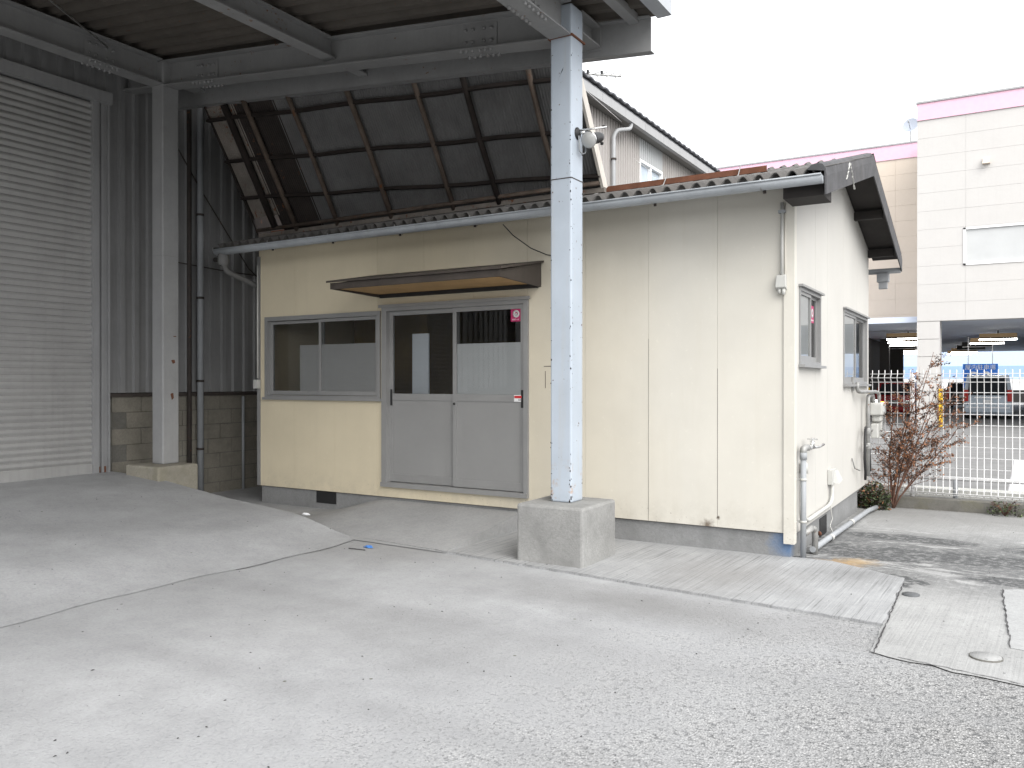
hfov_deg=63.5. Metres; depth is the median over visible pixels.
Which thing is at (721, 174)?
steel angle
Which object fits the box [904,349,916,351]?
ceiling lamp
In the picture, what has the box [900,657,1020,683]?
slab joint
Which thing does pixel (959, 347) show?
ceiling lamp
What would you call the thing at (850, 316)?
window
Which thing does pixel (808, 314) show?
window
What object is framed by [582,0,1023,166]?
sky
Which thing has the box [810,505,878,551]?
drain pipe
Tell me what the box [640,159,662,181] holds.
window
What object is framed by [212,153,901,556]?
site hut
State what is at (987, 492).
lot kerb
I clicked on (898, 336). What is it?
ceiling lamp
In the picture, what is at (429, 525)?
concrete ramp
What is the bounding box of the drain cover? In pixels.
[902,592,919,596]
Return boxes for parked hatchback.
[946,382,962,407]
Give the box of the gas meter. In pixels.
[851,377,885,479]
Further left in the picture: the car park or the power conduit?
the power conduit
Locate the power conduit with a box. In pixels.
[806,463,842,531]
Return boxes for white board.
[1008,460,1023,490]
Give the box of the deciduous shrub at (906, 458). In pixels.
[868,351,980,507]
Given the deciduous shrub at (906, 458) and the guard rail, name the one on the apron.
the deciduous shrub at (906, 458)
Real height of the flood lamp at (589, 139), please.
0.230 m
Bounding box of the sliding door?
[378,296,529,498]
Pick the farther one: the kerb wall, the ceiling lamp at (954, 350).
the ceiling lamp at (954, 350)
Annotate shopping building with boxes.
[716,85,1023,426]
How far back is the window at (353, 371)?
9.71 m
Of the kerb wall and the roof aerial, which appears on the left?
the roof aerial
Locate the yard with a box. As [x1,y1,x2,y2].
[0,486,1023,767]
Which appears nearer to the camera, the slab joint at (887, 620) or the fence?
the slab joint at (887, 620)
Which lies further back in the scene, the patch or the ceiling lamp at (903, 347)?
the ceiling lamp at (903, 347)
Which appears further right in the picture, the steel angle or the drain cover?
the drain cover
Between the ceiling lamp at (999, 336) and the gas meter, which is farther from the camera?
the ceiling lamp at (999, 336)
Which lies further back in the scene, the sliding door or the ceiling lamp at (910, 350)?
the ceiling lamp at (910, 350)
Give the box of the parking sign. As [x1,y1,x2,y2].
[963,337,997,387]
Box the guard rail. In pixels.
[870,472,1023,498]
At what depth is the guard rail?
10.56 m
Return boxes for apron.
[794,505,1023,685]
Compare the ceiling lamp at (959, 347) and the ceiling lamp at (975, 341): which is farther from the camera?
the ceiling lamp at (959, 347)
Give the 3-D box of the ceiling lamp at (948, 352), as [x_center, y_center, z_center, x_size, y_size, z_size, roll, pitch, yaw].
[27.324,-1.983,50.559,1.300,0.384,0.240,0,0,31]
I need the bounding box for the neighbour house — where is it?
[582,70,719,185]
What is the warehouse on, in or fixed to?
on the yard
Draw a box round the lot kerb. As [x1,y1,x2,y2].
[857,483,1023,501]
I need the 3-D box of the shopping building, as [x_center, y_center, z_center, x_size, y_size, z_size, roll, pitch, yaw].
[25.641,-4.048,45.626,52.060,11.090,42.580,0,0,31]
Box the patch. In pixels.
[1002,589,1023,650]
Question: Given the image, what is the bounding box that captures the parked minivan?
[964,374,1011,418]
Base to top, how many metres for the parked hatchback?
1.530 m
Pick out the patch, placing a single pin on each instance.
(1014, 602)
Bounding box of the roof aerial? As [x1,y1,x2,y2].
[586,70,623,78]
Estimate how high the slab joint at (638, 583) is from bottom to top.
0.001 m
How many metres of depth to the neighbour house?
14.66 m
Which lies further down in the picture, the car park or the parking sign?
the car park
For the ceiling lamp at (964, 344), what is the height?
0.384 m
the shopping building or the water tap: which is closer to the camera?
the water tap
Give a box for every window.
[262,311,380,400]
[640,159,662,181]
[798,284,826,368]
[843,307,870,386]
[963,223,1023,264]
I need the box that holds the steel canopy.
[0,0,671,567]
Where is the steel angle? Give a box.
[271,165,767,231]
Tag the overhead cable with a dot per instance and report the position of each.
(602, 105)
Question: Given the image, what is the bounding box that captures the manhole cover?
[969,651,1002,662]
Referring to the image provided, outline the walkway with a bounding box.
[401,531,904,625]
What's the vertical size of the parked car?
1.510 m
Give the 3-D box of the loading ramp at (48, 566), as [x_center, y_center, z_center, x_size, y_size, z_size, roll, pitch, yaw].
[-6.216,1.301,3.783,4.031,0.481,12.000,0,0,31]
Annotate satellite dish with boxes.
[902,118,916,140]
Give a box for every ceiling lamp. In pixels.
[886,332,916,339]
[887,339,916,342]
[890,343,916,345]
[891,346,916,348]
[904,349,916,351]
[947,350,971,354]
[951,348,976,352]
[957,345,984,349]
[962,342,991,347]
[970,338,1003,343]
[979,330,1016,339]
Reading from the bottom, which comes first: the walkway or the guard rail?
the walkway
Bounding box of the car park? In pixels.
[857,402,1023,503]
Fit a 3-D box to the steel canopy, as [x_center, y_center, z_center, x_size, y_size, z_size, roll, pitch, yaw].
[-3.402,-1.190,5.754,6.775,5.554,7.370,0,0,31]
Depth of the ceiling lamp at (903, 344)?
39.55 m
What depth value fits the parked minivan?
33.72 m
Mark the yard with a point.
(344, 664)
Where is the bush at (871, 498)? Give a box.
[857,481,891,509]
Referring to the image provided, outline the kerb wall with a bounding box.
[874,494,1023,515]
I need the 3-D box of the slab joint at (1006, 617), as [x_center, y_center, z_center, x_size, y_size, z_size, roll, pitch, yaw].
[3.155,1.470,5.285,0.021,0.001,1.481,0,0,29]
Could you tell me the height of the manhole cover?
0.010 m
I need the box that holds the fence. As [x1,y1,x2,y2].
[870,369,1023,499]
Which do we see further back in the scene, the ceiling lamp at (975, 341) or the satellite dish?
the ceiling lamp at (975, 341)
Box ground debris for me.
[22,499,1013,767]
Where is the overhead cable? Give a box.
[587,91,621,121]
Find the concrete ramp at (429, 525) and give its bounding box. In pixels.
[294,499,516,552]
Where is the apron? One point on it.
(948, 566)
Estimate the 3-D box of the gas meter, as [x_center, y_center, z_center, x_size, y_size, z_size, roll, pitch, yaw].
[4.373,0.532,10.099,0.170,1.230,1.456,0,0,33]
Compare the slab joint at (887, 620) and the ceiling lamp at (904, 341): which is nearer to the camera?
the slab joint at (887, 620)
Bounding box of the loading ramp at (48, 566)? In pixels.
[0,471,352,626]
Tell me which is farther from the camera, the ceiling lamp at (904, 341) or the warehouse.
the ceiling lamp at (904, 341)
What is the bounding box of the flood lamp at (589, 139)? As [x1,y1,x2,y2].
[575,125,606,153]
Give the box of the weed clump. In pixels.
[986,500,1023,517]
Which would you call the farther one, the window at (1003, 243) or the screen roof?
the window at (1003, 243)
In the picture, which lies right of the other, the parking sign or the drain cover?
the parking sign
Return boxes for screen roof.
[204,67,607,237]
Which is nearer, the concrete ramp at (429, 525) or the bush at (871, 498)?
the concrete ramp at (429, 525)
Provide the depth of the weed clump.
9.87 m
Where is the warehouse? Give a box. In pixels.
[0,35,261,492]
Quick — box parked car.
[875,382,915,415]
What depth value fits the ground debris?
4.42 m
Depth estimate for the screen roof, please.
9.33 m
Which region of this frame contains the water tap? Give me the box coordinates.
[797,438,824,557]
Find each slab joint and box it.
[368,538,881,623]
[872,583,903,653]
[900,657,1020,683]
[1002,589,1010,646]

